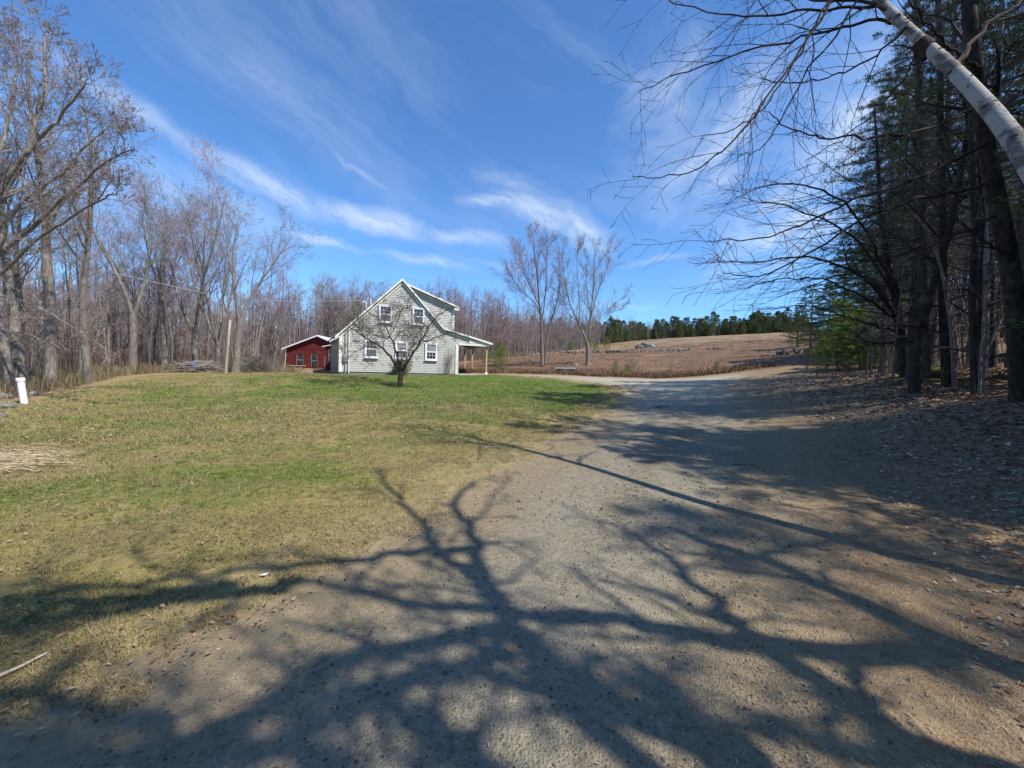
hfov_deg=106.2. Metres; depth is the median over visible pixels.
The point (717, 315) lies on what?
evergreen
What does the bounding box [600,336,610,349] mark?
young pine
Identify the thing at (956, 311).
sapling
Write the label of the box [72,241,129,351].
bare tree
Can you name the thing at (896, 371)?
pine tree
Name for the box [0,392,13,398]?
stone
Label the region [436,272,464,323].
bare tree
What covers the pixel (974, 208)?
bare tree
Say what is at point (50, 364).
bare tree
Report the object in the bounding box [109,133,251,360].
forked tree
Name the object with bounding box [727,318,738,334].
evergreen
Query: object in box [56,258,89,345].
sapling
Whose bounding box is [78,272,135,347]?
bare tree
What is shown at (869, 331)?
sapling
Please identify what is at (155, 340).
forked tree
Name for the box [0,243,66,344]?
bare tree
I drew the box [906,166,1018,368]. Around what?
shady woods
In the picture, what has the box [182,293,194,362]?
sapling
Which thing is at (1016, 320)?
pine tree
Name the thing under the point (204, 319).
bare tree
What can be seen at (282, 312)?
bare tree
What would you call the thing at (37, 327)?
sapling
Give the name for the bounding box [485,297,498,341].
bare tree
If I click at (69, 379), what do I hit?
undergrowth
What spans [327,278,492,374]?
farmhouse
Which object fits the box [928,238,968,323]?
sapling
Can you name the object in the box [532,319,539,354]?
bare tree
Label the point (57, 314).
sapling
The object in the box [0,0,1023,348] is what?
sky
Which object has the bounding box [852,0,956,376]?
pine tree
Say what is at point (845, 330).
young pine
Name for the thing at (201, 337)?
sapling
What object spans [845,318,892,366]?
young pine
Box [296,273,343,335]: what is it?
bare tree
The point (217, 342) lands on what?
forked tree
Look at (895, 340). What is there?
sapling
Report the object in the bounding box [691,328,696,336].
evergreen
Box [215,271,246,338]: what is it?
bare tree
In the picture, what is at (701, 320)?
evergreen
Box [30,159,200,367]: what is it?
forked tree
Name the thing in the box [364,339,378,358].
window
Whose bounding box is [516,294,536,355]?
bare tree
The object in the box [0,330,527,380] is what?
forest undergrowth
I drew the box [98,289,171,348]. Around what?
bare tree
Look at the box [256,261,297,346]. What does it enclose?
bare tree
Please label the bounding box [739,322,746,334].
evergreen
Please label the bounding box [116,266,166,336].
bare tree
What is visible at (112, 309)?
bare tree
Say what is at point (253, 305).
bare tree
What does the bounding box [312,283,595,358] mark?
back woods
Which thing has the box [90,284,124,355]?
sapling
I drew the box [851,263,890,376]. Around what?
sapling
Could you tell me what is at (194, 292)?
bare tree
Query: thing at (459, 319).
bare tree
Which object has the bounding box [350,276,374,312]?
bare tree
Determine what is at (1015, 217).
sapling
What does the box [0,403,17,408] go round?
stone
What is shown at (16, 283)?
bare tree
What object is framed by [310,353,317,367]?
window
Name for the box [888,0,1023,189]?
pine tree
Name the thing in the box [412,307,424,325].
window
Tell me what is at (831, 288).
edge pine
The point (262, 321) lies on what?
birch sapling
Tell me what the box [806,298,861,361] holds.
young pine
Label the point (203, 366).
brush pile
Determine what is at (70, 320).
bare tree
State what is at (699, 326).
evergreen
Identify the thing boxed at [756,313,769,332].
evergreen
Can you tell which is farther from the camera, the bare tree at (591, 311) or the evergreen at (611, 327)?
the evergreen at (611, 327)
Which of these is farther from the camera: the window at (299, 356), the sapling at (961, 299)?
the window at (299, 356)
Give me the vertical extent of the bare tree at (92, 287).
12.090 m
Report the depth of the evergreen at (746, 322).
153.44 m
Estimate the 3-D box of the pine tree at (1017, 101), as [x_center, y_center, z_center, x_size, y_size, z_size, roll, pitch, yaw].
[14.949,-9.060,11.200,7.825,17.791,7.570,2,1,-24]
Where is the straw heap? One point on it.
(14, 458)
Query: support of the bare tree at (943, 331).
on the ground at (794, 415)
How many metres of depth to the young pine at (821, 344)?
25.06 m
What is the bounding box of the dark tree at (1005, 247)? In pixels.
[623,0,1023,401]
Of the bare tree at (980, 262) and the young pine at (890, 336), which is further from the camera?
the young pine at (890, 336)
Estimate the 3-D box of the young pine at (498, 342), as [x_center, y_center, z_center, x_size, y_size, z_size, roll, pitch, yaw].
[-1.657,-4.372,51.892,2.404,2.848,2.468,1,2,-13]
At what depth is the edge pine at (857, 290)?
29.48 m
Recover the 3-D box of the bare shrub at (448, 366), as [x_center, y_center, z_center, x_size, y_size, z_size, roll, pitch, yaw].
[-4.671,-2.080,29.485,1.656,2.944,2.964,0,3,-43]
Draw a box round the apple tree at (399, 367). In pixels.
[330,288,469,386]
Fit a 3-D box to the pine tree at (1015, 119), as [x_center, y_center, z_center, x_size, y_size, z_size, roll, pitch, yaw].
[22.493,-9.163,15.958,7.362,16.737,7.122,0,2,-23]
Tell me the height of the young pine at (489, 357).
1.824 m
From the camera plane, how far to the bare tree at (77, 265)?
20.42 m
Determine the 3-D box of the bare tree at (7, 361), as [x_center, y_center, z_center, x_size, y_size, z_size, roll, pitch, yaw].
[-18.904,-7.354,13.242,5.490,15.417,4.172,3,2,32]
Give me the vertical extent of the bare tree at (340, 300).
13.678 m
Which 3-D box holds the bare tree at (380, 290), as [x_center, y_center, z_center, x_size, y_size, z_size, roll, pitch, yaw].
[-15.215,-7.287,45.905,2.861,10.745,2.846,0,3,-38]
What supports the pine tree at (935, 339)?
on the ground at (794, 415)
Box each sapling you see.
[0,244,34,334]
[0,281,8,336]
[4,280,32,325]
[18,236,63,366]
[25,275,57,361]
[25,305,43,374]
[27,272,58,345]
[30,266,77,349]
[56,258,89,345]
[67,249,104,334]
[73,282,106,364]
[87,252,128,367]
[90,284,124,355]
[107,292,132,365]
[138,288,158,365]
[160,284,195,368]
[168,325,177,358]
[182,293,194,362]
[194,311,210,359]
[240,292,272,361]
[251,311,254,351]
[256,282,272,354]
[260,326,273,356]
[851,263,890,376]
[858,297,892,372]
[860,271,883,375]
[873,181,1022,388]
[874,189,952,323]
[881,215,930,385]
[887,242,911,346]
[897,185,995,339]
[901,228,964,328]
[924,232,967,329]
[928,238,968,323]
[929,152,1006,326]
[937,261,967,367]
[950,242,966,365]
[953,177,1021,394]
[985,167,1023,281]
[989,199,1022,348]
[991,201,1017,296]
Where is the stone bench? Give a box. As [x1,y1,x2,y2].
[555,367,575,371]
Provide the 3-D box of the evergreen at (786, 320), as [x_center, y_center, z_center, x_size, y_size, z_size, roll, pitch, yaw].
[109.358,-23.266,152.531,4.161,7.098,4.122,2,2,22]
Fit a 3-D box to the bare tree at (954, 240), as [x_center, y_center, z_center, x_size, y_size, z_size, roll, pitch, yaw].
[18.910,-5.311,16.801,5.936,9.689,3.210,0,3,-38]
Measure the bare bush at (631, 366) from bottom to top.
2.117 m
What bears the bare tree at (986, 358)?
on the ground at (794, 415)
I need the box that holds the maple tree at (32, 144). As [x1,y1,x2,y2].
[0,0,155,372]
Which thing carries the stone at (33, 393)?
on the lawn at (128, 565)
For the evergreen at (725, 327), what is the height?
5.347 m
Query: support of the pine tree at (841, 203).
on the ground at (794, 415)
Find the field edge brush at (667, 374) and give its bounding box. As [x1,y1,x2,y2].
[458,361,776,378]
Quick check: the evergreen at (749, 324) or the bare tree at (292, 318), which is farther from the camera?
the evergreen at (749, 324)
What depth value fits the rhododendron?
27.63 m
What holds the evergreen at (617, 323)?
on the ground at (794, 415)
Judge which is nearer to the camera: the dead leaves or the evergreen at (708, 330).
the dead leaves
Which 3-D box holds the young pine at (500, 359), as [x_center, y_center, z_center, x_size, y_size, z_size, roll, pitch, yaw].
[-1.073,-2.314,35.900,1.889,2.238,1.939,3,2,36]
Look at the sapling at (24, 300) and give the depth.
21.76 m
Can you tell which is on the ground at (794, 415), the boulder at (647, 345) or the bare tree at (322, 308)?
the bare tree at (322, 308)
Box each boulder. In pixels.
[635,344,644,348]
[641,343,654,347]
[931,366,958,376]
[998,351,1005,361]
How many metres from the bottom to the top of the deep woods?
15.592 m
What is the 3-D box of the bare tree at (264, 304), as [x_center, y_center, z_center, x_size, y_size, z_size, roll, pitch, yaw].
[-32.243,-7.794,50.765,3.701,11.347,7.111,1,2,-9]
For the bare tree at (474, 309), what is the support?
on the ground at (794, 415)
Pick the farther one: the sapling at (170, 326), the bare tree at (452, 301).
the bare tree at (452, 301)
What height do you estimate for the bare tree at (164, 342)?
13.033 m
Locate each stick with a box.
[0,652,46,676]
[875,692,879,716]
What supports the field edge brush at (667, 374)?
on the field
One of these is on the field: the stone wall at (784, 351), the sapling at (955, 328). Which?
the stone wall at (784, 351)
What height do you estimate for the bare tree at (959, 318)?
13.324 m
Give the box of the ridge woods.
[635,322,780,339]
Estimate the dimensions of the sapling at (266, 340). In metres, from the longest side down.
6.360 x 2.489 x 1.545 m
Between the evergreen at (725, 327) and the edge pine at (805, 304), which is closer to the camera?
the edge pine at (805, 304)
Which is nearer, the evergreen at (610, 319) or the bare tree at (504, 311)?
the bare tree at (504, 311)
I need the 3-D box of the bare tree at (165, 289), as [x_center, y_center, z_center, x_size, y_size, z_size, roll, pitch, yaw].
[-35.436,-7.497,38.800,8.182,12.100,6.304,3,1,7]
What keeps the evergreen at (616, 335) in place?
on the ground at (794, 415)
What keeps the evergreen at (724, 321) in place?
on the ground at (794, 415)
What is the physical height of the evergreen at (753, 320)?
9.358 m
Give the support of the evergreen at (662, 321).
on the ground at (794, 415)
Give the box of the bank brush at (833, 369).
[795,308,1023,416]
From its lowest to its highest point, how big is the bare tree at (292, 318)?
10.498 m
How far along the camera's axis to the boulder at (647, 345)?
82.76 m
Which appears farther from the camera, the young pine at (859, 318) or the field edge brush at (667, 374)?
the field edge brush at (667, 374)
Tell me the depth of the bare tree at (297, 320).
56.65 m
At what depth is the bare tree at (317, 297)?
48.30 m
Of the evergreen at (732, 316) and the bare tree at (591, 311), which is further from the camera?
the evergreen at (732, 316)
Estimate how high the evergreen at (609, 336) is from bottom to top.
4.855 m
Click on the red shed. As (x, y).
(310, 352)
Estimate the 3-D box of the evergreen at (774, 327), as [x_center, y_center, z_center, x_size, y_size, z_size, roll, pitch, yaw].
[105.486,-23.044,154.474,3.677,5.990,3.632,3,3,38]
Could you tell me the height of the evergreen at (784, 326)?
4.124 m
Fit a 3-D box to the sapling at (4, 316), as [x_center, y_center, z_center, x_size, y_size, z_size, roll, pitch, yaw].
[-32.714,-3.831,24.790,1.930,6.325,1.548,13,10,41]
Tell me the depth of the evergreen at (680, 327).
152.21 m
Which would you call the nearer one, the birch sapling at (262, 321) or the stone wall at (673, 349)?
the birch sapling at (262, 321)
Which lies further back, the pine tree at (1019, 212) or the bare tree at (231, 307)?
the bare tree at (231, 307)
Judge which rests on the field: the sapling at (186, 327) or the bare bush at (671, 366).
the bare bush at (671, 366)
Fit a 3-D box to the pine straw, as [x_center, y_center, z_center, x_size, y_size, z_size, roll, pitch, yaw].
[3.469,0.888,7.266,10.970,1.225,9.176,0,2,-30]
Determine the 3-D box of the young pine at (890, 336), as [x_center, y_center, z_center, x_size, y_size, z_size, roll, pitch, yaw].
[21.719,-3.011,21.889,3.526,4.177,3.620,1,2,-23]
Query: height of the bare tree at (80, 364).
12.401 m
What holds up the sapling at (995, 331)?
on the ground at (794, 415)
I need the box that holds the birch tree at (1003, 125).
[587,0,1023,238]
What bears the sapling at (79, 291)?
on the ground at (794, 415)
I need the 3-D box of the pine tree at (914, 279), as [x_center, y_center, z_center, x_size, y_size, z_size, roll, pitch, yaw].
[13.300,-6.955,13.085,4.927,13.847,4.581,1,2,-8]
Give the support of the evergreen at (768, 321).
on the ground at (794, 415)
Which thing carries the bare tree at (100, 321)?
on the ground at (794, 415)
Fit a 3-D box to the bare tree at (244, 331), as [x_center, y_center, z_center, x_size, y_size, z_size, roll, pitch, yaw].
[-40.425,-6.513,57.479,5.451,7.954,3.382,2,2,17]
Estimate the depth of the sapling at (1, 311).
19.59 m
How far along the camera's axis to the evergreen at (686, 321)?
154.03 m
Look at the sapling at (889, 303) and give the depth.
18.05 m
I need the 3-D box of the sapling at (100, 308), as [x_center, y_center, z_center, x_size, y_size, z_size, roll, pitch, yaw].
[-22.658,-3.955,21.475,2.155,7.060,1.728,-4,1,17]
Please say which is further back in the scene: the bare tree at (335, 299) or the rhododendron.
the bare tree at (335, 299)
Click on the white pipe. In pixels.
(22, 392)
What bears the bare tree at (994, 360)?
on the ground at (794, 415)
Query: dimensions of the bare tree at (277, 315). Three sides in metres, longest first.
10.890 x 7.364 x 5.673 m
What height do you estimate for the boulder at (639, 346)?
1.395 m
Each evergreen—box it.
[603,331,612,343]
[605,316,613,333]
[609,325,614,340]
[611,319,623,341]
[612,325,619,342]
[624,330,629,341]
[635,323,641,337]
[636,321,643,340]
[652,320,661,338]
[660,319,664,334]
[661,330,666,338]
[669,317,681,337]
[674,322,683,337]
[681,316,692,336]
[691,317,697,336]
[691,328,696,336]
[695,324,702,336]
[696,318,705,336]
[704,316,709,323]
[706,324,714,335]
[709,311,718,332]
[712,314,721,335]
[720,318,729,333]
[720,323,728,334]
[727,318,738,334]
[728,315,739,325]
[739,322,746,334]
[741,319,750,334]
[746,322,753,333]
[749,312,759,333]
[750,311,761,332]
[755,323,760,333]
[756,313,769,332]
[757,318,765,333]
[760,316,772,332]
[763,312,772,332]
[771,320,778,332]
[773,311,783,330]
[781,323,787,332]
[782,307,794,327]
[782,317,792,330]
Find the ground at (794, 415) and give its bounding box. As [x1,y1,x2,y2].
[0,327,1023,767]
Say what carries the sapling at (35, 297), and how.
on the ground at (794, 415)
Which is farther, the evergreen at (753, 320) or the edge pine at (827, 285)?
the evergreen at (753, 320)
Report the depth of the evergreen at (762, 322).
152.47 m
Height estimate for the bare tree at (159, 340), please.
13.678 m
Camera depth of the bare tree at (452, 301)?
61.35 m
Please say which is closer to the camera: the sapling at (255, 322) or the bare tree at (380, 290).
the sapling at (255, 322)
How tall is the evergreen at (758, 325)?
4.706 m
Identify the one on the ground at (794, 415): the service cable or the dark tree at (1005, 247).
the dark tree at (1005, 247)
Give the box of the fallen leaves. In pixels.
[757,362,1023,721]
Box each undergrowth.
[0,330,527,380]
[0,360,302,399]
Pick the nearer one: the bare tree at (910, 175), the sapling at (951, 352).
the sapling at (951, 352)
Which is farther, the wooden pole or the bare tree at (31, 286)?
the bare tree at (31, 286)
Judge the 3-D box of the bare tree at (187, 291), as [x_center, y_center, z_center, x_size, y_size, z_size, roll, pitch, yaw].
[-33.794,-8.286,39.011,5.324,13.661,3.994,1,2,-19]
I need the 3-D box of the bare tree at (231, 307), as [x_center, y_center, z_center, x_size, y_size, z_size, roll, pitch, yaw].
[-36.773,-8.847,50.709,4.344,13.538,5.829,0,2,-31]
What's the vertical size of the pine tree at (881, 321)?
13.960 m
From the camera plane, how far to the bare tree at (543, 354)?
39.59 m
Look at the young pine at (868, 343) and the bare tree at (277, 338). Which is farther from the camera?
the bare tree at (277, 338)
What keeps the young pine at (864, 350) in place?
on the ground at (794, 415)
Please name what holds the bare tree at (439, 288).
on the ground at (794, 415)
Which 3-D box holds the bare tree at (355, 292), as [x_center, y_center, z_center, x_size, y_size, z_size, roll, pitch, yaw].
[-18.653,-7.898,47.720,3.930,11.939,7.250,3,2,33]
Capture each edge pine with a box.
[779,302,813,346]
[783,281,834,351]
[798,281,841,349]
[803,247,876,342]
[815,240,880,336]
[831,198,961,332]
[857,214,968,322]
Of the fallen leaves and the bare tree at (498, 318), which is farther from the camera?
the bare tree at (498, 318)
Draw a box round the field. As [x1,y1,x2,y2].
[458,331,848,378]
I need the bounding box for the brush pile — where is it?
[155,360,230,372]
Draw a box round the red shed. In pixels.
[281,335,333,368]
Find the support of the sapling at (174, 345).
on the ground at (794, 415)
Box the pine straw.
[578,417,1023,767]
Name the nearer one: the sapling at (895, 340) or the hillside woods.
the sapling at (895, 340)
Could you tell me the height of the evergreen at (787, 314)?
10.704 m
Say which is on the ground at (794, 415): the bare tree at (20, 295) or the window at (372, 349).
the bare tree at (20, 295)
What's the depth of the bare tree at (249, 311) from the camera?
44.55 m
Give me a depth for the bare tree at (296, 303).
57.62 m
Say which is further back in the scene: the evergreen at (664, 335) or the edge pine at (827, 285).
the evergreen at (664, 335)
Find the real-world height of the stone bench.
0.500 m
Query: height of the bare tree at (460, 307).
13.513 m
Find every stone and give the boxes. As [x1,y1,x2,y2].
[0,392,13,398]
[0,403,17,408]
[28,391,40,395]
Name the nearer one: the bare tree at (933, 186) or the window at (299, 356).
the bare tree at (933, 186)
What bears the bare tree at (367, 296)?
on the ground at (794, 415)
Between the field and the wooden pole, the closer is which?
the wooden pole
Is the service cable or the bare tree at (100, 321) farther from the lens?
the bare tree at (100, 321)
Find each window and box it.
[296,353,303,366]
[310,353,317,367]
[328,348,330,360]
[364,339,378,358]
[378,304,391,322]
[395,341,407,359]
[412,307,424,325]
[424,343,437,360]
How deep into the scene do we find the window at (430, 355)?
29.13 m
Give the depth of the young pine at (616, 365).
34.93 m
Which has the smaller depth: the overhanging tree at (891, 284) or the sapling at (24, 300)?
the overhanging tree at (891, 284)
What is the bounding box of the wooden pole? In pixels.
[224,320,230,373]
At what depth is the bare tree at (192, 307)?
44.09 m
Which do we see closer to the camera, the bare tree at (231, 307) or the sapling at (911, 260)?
the sapling at (911, 260)
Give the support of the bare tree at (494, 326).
on the ground at (794, 415)
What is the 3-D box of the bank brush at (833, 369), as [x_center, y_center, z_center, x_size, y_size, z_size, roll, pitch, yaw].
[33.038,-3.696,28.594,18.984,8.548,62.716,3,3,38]
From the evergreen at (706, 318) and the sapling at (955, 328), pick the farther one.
the evergreen at (706, 318)
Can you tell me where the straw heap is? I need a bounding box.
[0,443,86,474]
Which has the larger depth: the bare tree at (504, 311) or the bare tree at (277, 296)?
the bare tree at (504, 311)
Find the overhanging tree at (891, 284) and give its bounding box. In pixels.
[681,97,969,376]
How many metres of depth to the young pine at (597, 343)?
85.46 m
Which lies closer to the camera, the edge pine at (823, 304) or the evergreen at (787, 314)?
the edge pine at (823, 304)
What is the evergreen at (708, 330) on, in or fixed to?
on the ground at (794, 415)
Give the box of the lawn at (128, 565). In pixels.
[0,372,622,719]
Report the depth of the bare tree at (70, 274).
36.47 m
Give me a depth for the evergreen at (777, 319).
151.41 m
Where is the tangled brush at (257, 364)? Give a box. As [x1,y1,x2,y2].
[227,352,290,372]
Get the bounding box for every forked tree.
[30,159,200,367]
[49,169,229,367]
[106,180,270,365]
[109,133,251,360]
[170,186,320,372]
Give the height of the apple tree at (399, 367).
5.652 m
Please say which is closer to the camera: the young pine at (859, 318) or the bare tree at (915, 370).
the bare tree at (915, 370)
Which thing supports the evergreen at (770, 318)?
on the ground at (794, 415)
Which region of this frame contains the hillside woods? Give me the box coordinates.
[503,319,676,355]
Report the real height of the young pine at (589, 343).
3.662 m
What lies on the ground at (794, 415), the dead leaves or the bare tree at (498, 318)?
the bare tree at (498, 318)
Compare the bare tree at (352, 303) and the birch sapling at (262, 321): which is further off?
the bare tree at (352, 303)
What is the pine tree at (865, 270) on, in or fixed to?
on the ground at (794, 415)
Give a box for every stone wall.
[592,350,646,352]
[655,348,691,351]
[775,345,824,354]
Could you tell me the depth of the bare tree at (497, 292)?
70.50 m
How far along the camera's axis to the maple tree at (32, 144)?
11.92 m
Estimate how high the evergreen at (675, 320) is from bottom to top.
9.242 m
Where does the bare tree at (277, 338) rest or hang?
on the ground at (794, 415)
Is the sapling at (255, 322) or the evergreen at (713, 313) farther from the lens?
the evergreen at (713, 313)
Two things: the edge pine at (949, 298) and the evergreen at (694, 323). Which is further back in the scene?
the evergreen at (694, 323)
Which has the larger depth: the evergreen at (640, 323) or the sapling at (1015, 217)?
the evergreen at (640, 323)
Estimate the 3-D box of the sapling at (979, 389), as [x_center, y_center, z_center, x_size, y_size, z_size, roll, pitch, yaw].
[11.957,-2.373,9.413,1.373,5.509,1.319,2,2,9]
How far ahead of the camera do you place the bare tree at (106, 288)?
38.10 m
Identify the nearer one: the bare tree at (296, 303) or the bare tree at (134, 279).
the bare tree at (134, 279)
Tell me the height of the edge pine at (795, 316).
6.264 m
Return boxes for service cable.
[11,249,361,301]
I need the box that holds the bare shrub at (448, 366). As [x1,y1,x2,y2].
[441,337,465,374]
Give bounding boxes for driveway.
[0,373,905,767]
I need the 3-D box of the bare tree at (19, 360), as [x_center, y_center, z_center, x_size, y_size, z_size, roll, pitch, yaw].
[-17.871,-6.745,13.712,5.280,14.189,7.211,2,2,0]
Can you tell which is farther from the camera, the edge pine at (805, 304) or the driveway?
the edge pine at (805, 304)
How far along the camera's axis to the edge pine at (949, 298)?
28.42 m
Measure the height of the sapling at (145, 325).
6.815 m
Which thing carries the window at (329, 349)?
in the red annex
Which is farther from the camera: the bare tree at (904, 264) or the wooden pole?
the bare tree at (904, 264)
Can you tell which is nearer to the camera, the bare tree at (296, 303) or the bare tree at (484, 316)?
the bare tree at (296, 303)
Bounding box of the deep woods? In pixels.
[0,216,360,370]
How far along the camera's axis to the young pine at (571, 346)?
81.69 m
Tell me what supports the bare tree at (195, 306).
on the ground at (794, 415)
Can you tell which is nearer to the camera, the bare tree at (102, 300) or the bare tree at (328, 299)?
the bare tree at (102, 300)
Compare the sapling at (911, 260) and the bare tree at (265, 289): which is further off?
the bare tree at (265, 289)
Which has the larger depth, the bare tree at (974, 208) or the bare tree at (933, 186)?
the bare tree at (933, 186)
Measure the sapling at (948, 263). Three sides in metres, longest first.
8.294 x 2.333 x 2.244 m
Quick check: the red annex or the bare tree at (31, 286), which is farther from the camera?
the red annex
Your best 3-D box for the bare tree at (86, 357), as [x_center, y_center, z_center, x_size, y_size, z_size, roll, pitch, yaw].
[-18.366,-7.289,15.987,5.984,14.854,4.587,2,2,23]
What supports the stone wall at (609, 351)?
on the field
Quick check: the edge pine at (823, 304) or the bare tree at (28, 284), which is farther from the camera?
the edge pine at (823, 304)
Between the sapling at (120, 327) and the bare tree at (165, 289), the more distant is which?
the bare tree at (165, 289)
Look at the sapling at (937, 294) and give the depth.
14.03 m
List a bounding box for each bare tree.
[0,0,135,385]
[0,6,131,391]
[0,15,57,392]
[0,20,157,383]
[0,123,93,304]
[0,129,69,351]
[0,241,65,314]
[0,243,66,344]
[23,229,93,347]
[31,198,95,369]
[49,129,136,376]
[51,212,98,292]
[61,267,102,357]
[68,186,195,367]
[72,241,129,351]
[73,253,94,298]
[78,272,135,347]
[87,257,179,367]
[90,243,138,364]
[94,274,126,346]
[96,297,106,366]
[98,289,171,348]
[113,232,159,306]
[115,254,201,337]
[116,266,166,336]
[123,207,191,366]
[151,236,208,357]
[167,277,195,356]
[168,261,216,358]
[178,256,215,356]
[182,283,207,326]
[191,295,219,344]
[213,272,246,348]
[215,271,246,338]
[226,317,250,361]
[231,234,299,354]
[232,278,273,350]
[245,286,272,355]
[252,293,297,357]
[254,280,284,355]
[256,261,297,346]
[260,254,305,345]
[261,240,308,363]
[271,296,312,339]
[280,294,304,342]
[286,285,307,343]
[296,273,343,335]
[302,272,347,334]
[304,281,328,335]
[307,274,364,330]
[311,280,341,336]
[314,277,346,335]
[324,291,378,326]
[324,292,349,337]
[327,281,348,326]
[332,291,367,326]
[333,274,377,317]
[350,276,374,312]
[360,284,373,307]
[373,279,388,296]
[433,276,448,298]
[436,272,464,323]
[444,282,461,327]
[450,285,465,329]
[452,289,472,332]
[454,293,473,351]
[455,286,498,360]
[471,287,495,347]
[479,293,501,335]
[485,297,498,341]
[485,304,507,357]
[487,303,505,338]
[490,220,573,364]
[493,290,510,345]
[493,298,512,342]
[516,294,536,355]
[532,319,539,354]
[549,231,633,365]
[816,0,1023,392]
[856,111,1002,243]
[862,183,912,310]
[869,0,1007,387]
[871,75,1012,283]
[883,0,1023,393]
[898,148,969,363]
[899,0,1023,385]
[905,0,1023,392]
[912,102,1016,351]
[927,62,1022,367]
[954,68,1023,344]
[956,163,1017,337]
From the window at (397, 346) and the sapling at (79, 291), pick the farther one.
the window at (397, 346)
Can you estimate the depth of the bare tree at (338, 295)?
53.75 m
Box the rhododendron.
[388,357,412,374]
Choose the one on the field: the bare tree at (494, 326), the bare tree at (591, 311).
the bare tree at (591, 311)
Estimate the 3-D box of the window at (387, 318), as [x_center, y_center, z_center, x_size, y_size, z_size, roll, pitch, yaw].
[-9.154,-5.065,27.820,0.980,1.300,0.130,1,2,-21]
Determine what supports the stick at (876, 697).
on the pine straw
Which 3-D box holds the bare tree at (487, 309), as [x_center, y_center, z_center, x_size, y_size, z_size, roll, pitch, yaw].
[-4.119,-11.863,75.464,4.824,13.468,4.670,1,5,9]
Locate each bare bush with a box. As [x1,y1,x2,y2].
[622,354,644,371]
[663,360,673,369]
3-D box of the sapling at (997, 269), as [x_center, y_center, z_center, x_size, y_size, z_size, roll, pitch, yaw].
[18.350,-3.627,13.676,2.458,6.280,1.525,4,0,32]
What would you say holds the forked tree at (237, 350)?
on the lawn at (128, 565)
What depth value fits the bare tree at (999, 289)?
16.28 m
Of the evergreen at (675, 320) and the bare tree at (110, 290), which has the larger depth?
the evergreen at (675, 320)
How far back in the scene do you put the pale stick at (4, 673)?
1.99 m
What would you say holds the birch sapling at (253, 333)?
on the ground at (794, 415)
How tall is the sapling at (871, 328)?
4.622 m
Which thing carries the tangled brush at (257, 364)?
on the lawn at (128, 565)
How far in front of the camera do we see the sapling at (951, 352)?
11.04 m
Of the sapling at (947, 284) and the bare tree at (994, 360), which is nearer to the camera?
the sapling at (947, 284)
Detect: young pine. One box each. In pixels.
[481,350,491,360]
[490,348,510,368]
[491,341,507,360]
[566,341,575,352]
[582,338,595,350]
[592,341,600,350]
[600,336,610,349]
[611,361,618,371]
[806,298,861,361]
[806,315,866,370]
[811,337,846,367]
[819,321,879,369]
[826,306,893,369]
[828,312,874,361]
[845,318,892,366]
[850,310,893,361]
[853,294,938,360]
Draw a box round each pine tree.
[812,0,1023,380]
[820,63,969,372]
[820,67,965,371]
[833,77,970,373]
[842,186,909,305]
[849,0,1023,365]
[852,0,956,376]
[857,0,1023,320]
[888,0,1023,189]
[927,0,1023,367]
[958,15,1023,317]
[990,167,1023,331]
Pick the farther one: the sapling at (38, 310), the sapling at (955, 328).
the sapling at (38, 310)
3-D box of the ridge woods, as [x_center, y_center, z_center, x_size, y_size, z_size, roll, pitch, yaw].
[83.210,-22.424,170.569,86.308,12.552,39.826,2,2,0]
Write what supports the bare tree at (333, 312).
on the ground at (794, 415)
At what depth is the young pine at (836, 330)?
22.70 m
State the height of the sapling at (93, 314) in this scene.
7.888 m
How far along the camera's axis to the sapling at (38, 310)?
20.40 m
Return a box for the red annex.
[322,345,334,370]
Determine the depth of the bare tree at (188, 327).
53.62 m
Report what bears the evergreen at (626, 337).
on the ground at (794, 415)
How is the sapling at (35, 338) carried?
on the ground at (794, 415)
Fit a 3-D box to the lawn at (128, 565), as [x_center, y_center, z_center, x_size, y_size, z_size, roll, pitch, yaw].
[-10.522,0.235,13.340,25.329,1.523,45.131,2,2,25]
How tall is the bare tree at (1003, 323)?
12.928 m
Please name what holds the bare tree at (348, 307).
on the ground at (794, 415)
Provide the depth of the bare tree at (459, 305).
73.19 m
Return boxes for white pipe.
[15,378,27,403]
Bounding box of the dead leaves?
[0,374,578,754]
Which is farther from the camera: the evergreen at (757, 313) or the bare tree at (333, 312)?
the evergreen at (757, 313)
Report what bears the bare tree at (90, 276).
on the ground at (794, 415)
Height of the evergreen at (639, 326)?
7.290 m
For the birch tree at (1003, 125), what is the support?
on the ground at (794, 415)
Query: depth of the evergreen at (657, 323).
157.64 m

